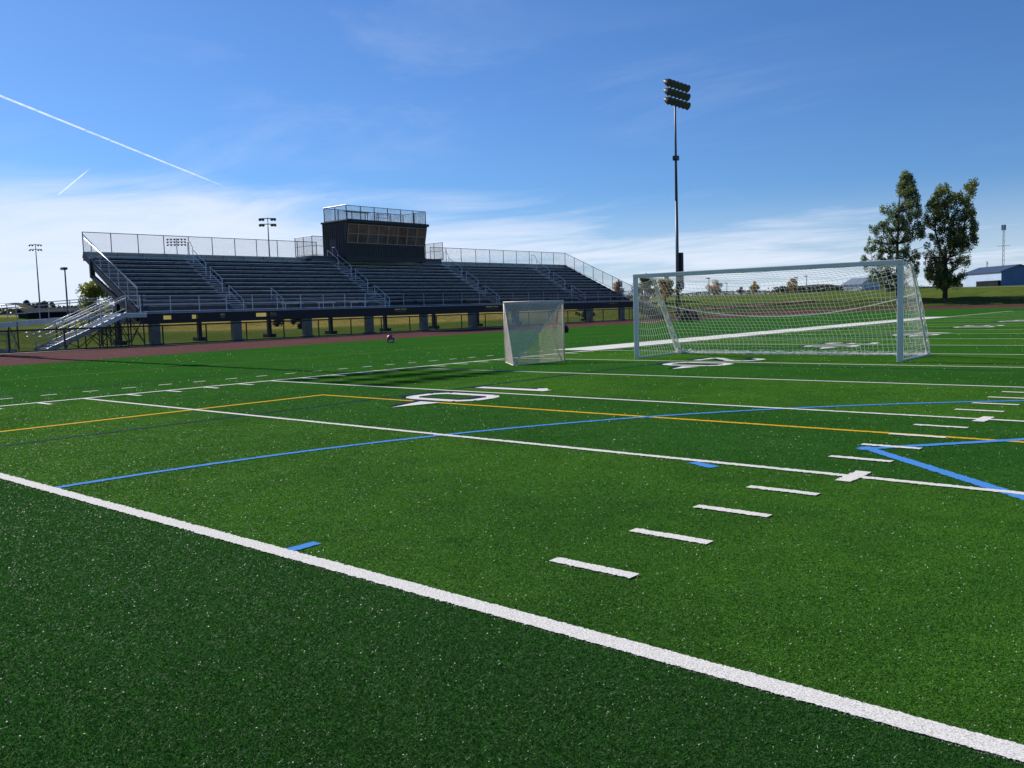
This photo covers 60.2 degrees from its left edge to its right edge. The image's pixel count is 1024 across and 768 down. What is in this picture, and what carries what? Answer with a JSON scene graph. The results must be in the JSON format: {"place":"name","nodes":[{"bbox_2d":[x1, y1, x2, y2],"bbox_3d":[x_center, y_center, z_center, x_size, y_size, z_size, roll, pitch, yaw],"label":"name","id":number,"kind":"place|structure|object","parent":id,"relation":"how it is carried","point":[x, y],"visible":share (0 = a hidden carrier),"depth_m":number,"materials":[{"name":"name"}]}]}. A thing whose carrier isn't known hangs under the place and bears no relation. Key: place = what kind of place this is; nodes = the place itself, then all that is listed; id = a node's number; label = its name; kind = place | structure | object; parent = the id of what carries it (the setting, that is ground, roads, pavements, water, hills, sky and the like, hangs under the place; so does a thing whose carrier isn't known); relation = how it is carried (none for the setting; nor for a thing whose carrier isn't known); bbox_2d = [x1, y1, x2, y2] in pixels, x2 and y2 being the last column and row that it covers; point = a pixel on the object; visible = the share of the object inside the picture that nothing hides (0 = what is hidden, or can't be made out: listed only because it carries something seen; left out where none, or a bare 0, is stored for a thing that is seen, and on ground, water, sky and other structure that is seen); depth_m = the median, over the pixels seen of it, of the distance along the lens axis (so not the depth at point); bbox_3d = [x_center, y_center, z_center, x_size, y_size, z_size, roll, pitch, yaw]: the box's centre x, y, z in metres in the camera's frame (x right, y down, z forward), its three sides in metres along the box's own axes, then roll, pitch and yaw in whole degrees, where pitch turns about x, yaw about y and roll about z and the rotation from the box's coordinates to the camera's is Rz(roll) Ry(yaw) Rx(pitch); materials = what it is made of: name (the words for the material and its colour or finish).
{"place":"outdoors","nodes":[
{"label":"outdoors","id":0,"kind":"place"},
{"bbox_2d":[0,285,1023,353],"bbox_3d":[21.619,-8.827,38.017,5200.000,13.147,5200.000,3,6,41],"label":"ground","id":1,"kind":"structure","parent":0,"point":[989,292],"depth_m":146.19,"materials":[{"name":"green plant"}]},
{"bbox_2d":[0,303,32,307],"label":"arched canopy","id":2,"kind":"object","parent":1,"relation":"on","point":[21,304],"visible":0.59,"depth_m":198.58,"materials":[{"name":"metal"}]},
{"bbox_2d":[28,244,41,307],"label":"floodlight pole","id":3,"kind":"object","parent":1,"relation":"on","point":[35,249],"visible":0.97,"depth_m":192.19,"materials":[{"name":"metal"}]},
{"bbox_2d":[31,301,55,307],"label":"tree","id":4,"kind":"object","parent":1,"relation":"on","point":[53,306],"visible":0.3,"depth_m":228.49,"materials":[{"name":"green plant"}]},
{"bbox_2d":[0,297,111,351],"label":"access ramp","id":5,"kind":"structure","parent":1,"relation":"on","point":[16,324],"depth_m":54.76,"materials":[{"name":"metal"}]},
{"bbox_2d":[0,305,114,314],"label":"trees","id":6,"kind":"object","parent":1,"relation":"on","point":[10,311],"visible":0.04,"depth_m":230.66,"materials":[{"name":"green plant"}]},
{"bbox_2d":[60,267,69,331],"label":"street lamp","id":7,"kind":"object","parent":1,"relation":"on","point":[64,268],"visible":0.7,"depth_m":97.60,"materials":[{"name":"metal"}]},
{"bbox_2d":[14,306,125,318],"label":"shed","id":8,"kind":"structure","parent":1,"relation":"on","point":[55,314],"depth_m":136.82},
{"bbox_2d":[25,295,127,349],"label":"stairs","id":9,"kind":"structure","parent":1,"relation":"on","point":[107,320],"depth_m":53.82,"materials":[{"name":"metal"}]},
{"bbox_2d":[76,280,115,334],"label":"tree","id":10,"kind":"object","parent":1,"relation":"on","point":[93,290],"visible":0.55,"depth_m":107.40,"materials":[{"name":"green plant"}]},
{"bbox_2d":[101,295,146,345],"bbox_3d":[-24.862,-4.030,56.600,3.700,3.203,1.300,3,6,41],"label":"stair landing","id":11,"kind":"object","parent":1,"relation":"on","point":[135,315],"visible":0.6,"depth_m":55.58,"materials":[{"name":"metal"}]},
{"bbox_2d":[166,238,185,253],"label":"floodlight pole","id":12,"kind":"object","parent":1,"relation":"on","point":[176,243],"visible":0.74,"depth_m":277.91,"materials":[{"name":"metal"}]},
{"bbox_2d":[258,217,276,256],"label":"floodlight pole","id":13,"kind":"object","parent":1,"relation":"on","point":[267,224],"visible":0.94,"depth_m":142.28,"materials":[{"name":"metal"}]},
{"bbox_2d":[272,312,283,326],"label":"bush","id":14,"kind":"object","parent":1,"relation":"on","point":[281,323],"visible":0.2,"depth_m":134.84,"materials":[{"name":"green plant"}]},
{"bbox_2d":[290,319,301,328],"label":"bush","id":15,"kind":"object","parent":1,"relation":"on","point":[293,322],"visible":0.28,"depth_m":105.33,"materials":[{"name":"green plant"}]},
{"bbox_2d":[82,232,632,344],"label":"grandstand","id":16,"kind":"object","parent":1,"relation":"on","point":[184,288],"visible":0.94,"depth_m":71.09,"materials":[{"name":"metal"}]},
{"bbox_2d":[321,204,428,262],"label":"press box","id":17,"kind":"object","parent":16,"relation":"on","point":[360,239],"visible":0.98,"depth_m":78.18,"materials":[{"name":"grey metal"}]},
{"bbox_2d":[329,239,336,255],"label":"door","id":18,"kind":"structure","parent":17,"relation":"in","point":[332,242],"depth_m":76.82,"materials":[{"name":"grey metal"}]},
{"bbox_2d":[346,223,358,242],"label":"window","id":19,"kind":"structure","parent":17,"relation":"in","point":[352,233],"depth_m":76.12,"materials":[{"name":"grey glass"}]},
{"bbox_2d":[357,224,368,243],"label":"window","id":20,"kind":"structure","parent":17,"relation":"in","point":[363,231],"depth_m":76.99,"materials":[{"name":"grey glass"}]},
{"bbox_2d":[368,225,378,243],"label":"window","id":21,"kind":"structure","parent":17,"relation":"in","point":[373,229],"depth_m":77.83,"materials":[{"name":"grey glass"}]},
{"bbox_2d":[378,225,388,244],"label":"window","id":22,"kind":"structure","parent":17,"relation":"in","point":[383,230],"depth_m":78.70,"materials":[{"name":"grey glass"}]},
{"bbox_2d":[387,226,398,244],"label":"window","id":23,"kind":"structure","parent":17,"relation":"in","point":[393,230],"depth_m":79.53,"materials":[{"name":"grey glass"}]},
{"bbox_2d":[397,227,407,244],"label":"window","id":24,"kind":"structure","parent":17,"relation":"in","point":[403,231],"depth_m":80.41,"materials":[{"name":"grey glass"}]},
{"bbox_2d":[406,227,416,245],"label":"window","id":25,"kind":"structure","parent":17,"relation":"in","point":[412,232],"depth_m":81.26,"materials":[{"name":"grey glass"}]},
{"bbox_2d":[416,228,425,245],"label":"window","id":26,"kind":"structure","parent":17,"relation":"in","point":[421,232],"depth_m":82.12,"materials":[{"name":"brown glass"}]},
{"bbox_2d":[0,305,715,353],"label":"chain link fence","id":27,"kind":"object","parent":1,"relation":"on","point":[230,330],"visible":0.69,"depth_m":61.70,"materials":[{"name":"black metal"}]},
{"bbox_2d":[0,307,1023,767],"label":"turf","id":28,"kind":"structure","parent":1,"relation":"on","point":[976,343],"depth_m":5.84,"materials":[{"name":"green plastic"}]},
{"bbox_2d":[386,333,394,342],"bbox_3d":[-6.433,-2.415,46.942,0.447,0.568,0.442,3,6,41],"label":"equipment bag","id":29,"kind":"object","parent":28,"relation":"on","point":[390,338],"visible":0.91,"depth_m":46.80,"materials":[{"name":"fabric"}]},
{"bbox_2d":[10,311,927,379],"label":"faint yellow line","id":30,"kind":"object","parent":28,"relation":"on","point":[347,354],"visible":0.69,"depth_m":33.09,"materials":[{"name":"yellow paint"}]},
{"bbox_2d":[0,321,1012,445],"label":"dark green lines","id":31,"kind":"object","parent":28,"relation":"on","point":[373,399],"visible":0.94,"depth_m":17.62,"materials":[{"name":"green paint"}]},
{"bbox_2d":[0,310,1023,761],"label":"white lines","id":32,"kind":"object","parent":28,"relation":"on","point":[1006,748],"visible":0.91,"depth_m":5.59,"materials":[{"name":"white paint"}]},
{"bbox_2d":[0,395,1023,442],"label":"yellow lines","id":33,"kind":"object","parent":28,"relation":"on","point":[535,409],"visible":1,"depth_m":13.49,"materials":[{"name":"yellow paint"}]},
{"bbox_2d":[503,300,564,365],"bbox_3d":[0.316,-1.536,26.332,1.470,1.864,2.254,3,6,41],"label":"lacrosse goal","id":34,"kind":"object","parent":28,"relation":"on","point":[509,357],"visible":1,"depth_m":26.28,"materials":[{"name":"fabric"}]},
{"bbox_2d":[56,400,1023,550],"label":"blue lines","id":35,"kind":"object","parent":28,"relation":"on","point":[896,457],"visible":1,"depth_m":9.52,"materials":[{"name":"blue paint"}]},
{"bbox_2d":[562,325,568,332],"bbox_3d":[3.365,-3.448,55.718,0.394,0.555,0.461,3,6,41],"label":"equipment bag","id":36,"kind":"object","parent":28,"relation":"on","point":[566,329],"visible":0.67,"depth_m":55.57,"materials":[{"name":"black fabric"}]},
{"bbox_2d":[679,307,699,321],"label":"utility cart","id":37,"kind":"object","parent":28,"relation":"on","point":[685,315],"visible":0.81,"depth_m":77.94,"materials":[{"name":"metal"}]},
{"bbox_2d":[390,320,1007,405],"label":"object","id":38,"kind":"object","parent":28,"relation":"on","point":[718,363],"visible":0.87,"depth_m":18.53,"materials":[{"name":"white paint"}]},
{"bbox_2d":[633,259,930,361],"bbox_3d":[7.585,-2.022,25.423,7.780,2.589,2.904,2,6,39],"label":"soccer goal","id":39,"kind":"object","parent":28,"relation":"on","point":[900,296],"visible":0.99,"depth_m":25.04,"materials":[{"name":"fabric"}]},
{"bbox_2d":[612,280,624,295],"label":"tree","id":40,"kind":"object","parent":1,"relation":"on","point":[617,290],"visible":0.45,"depth_m":167.14,"materials":[{"name":"green plant"}]},
{"bbox_2d":[638,273,656,301],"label":"tree","id":41,"kind":"object","parent":1,"relation":"on","point":[644,281],"visible":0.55,"depth_m":166.33,"materials":[{"name":"green plant"}]},
{"bbox_2d":[629,291,667,317],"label":"stairs","id":42,"kind":"structure","parent":1,"relation":"on","point":[646,306],"depth_m":100.71,"materials":[{"name":"metal"}]},
{"bbox_2d":[657,277,674,300],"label":"tree","id":43,"kind":"object","parent":1,"relation":"on","point":[665,292],"visible":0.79,"depth_m":168.48,"materials":[{"name":"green plant"}]},
{"bbox_2d":[663,78,690,316],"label":"floodlight pole","id":44,"kind":"object","parent":1,"relation":"on","point":[678,94],"visible":1,"depth_m":108.32,"materials":[{"name":"metal"}]},
{"bbox_2d":[705,280,722,294],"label":"tree","id":45,"kind":"object","parent":1,"relation":"on","point":[714,290],"visible":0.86,"depth_m":251.28,"materials":[{"name":"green plant"}]},
{"bbox_2d":[736,287,744,293],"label":"tree","id":46,"kind":"object","parent":1,"relation":"on","point":[740,291],"visible":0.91,"depth_m":288.44,"materials":[{"name":"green plant"}]},
{"bbox_2d":[749,281,759,293],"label":"tree","id":47,"kind":"object","parent":1,"relation":"on","point":[755,289],"visible":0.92,"depth_m":248.90,"materials":[{"name":"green plant"}]},
{"bbox_2d":[787,278,797,291],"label":"tree","id":48,"kind":"object","parent":1,"relation":"on","point":[790,283],"visible":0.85,"depth_m":245.97,"materials":[{"name":"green plant"}]},
{"bbox_2d":[625,283,962,297],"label":"trees","id":49,"kind":"object","parent":1,"relation":"on","point":[731,292],"visible":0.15,"depth_m":378.18,"materials":[{"name":"green plant"}]},
{"bbox_2d":[768,284,842,292],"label":"trees","id":50,"kind":"object","parent":1,"relation":"on","point":[824,286],"visible":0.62,"depth_m":281.01,"materials":[{"name":"green plant"}]},
{"bbox_2d":[841,277,881,290],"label":"building","id":51,"kind":"structure","parent":1,"relation":"on","point":[859,282],"depth_m":271.99,"materials":[{"name":"metal"}]},
{"bbox_2d":[807,285,924,291],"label":"trees","id":52,"kind":"object","parent":1,"relation":"on","point":[855,288],"visible":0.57,"depth_m":269.05,"materials":[{"name":"green plant"}]},
{"bbox_2d":[860,169,930,298],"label":"poplar tree","id":53,"kind":"object","parent":1,"relation":"on","point":[907,189],"visible":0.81,"depth_m":148.88,"materials":[{"name":"green plant"}]},
{"bbox_2d":[921,177,979,297],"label":"poplar tree","id":54,"kind":"object","parent":1,"relation":"on","point":[942,277],"visible":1,"depth_m":145.69,"materials":[{"name":"green plant"}]},
{"bbox_2d":[963,264,1023,286],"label":"metal building","id":55,"kind":"structure","parent":1,"relation":"on","point":[1006,275],"depth_m":272.77,"materials":[{"name":"metal"}]},
{"bbox_2d":[0,304,1023,365],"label":"running track","id":56,"kind":"structure","parent":0,"point":[19,359],"depth_m":53.46,"materials":[{"name":"brown rubber"}]},
{"bbox_2d":[1,311,846,363],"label":"lane lines","id":57,"kind":"object","parent":56,"relation":"on","point":[295,340],"visible":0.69,"depth_m":54.84,"materials":[{"name":"paint"}]},
{"bbox_2d":[715,296,1023,314],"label":"chain link fence","id":58,"kind":"object","parent":56,"relation":"on","point":[924,303],"visible":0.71,"depth_m":134.46,"materials":[{"name":"black metal"}]},
{"bbox_2d":[0,0,1023,308],"label":"sky","id":59,"kind":"structure","parent":0,"point":[537,126],"materials":[{"name":"blue"}]},
{"bbox_2d":[0,95,201,177],"bbox_3d":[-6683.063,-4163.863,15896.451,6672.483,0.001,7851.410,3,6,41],"label":"contrail","id":60,"kind":"object","parent":59,"relation":"in","point":[88,131],"visible":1,"depth_m":13705.47,"materials":[{"name":"white"}]},
{"bbox_2d":[660,300,814,312],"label":"dirt strip","id":61,"kind":"object","parent":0,"point":[745,305],"visible":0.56,"depth_m":154.45,"materials":[{"name":"brown soil"}]},
{"bbox_2d":[1001,225,1009,265],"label":"radio tower","id":62,"kind":"structure","parent":0,"point":[1003,227],"depth_m":433.20,"materials":[{"name":"metal"}]}
]}

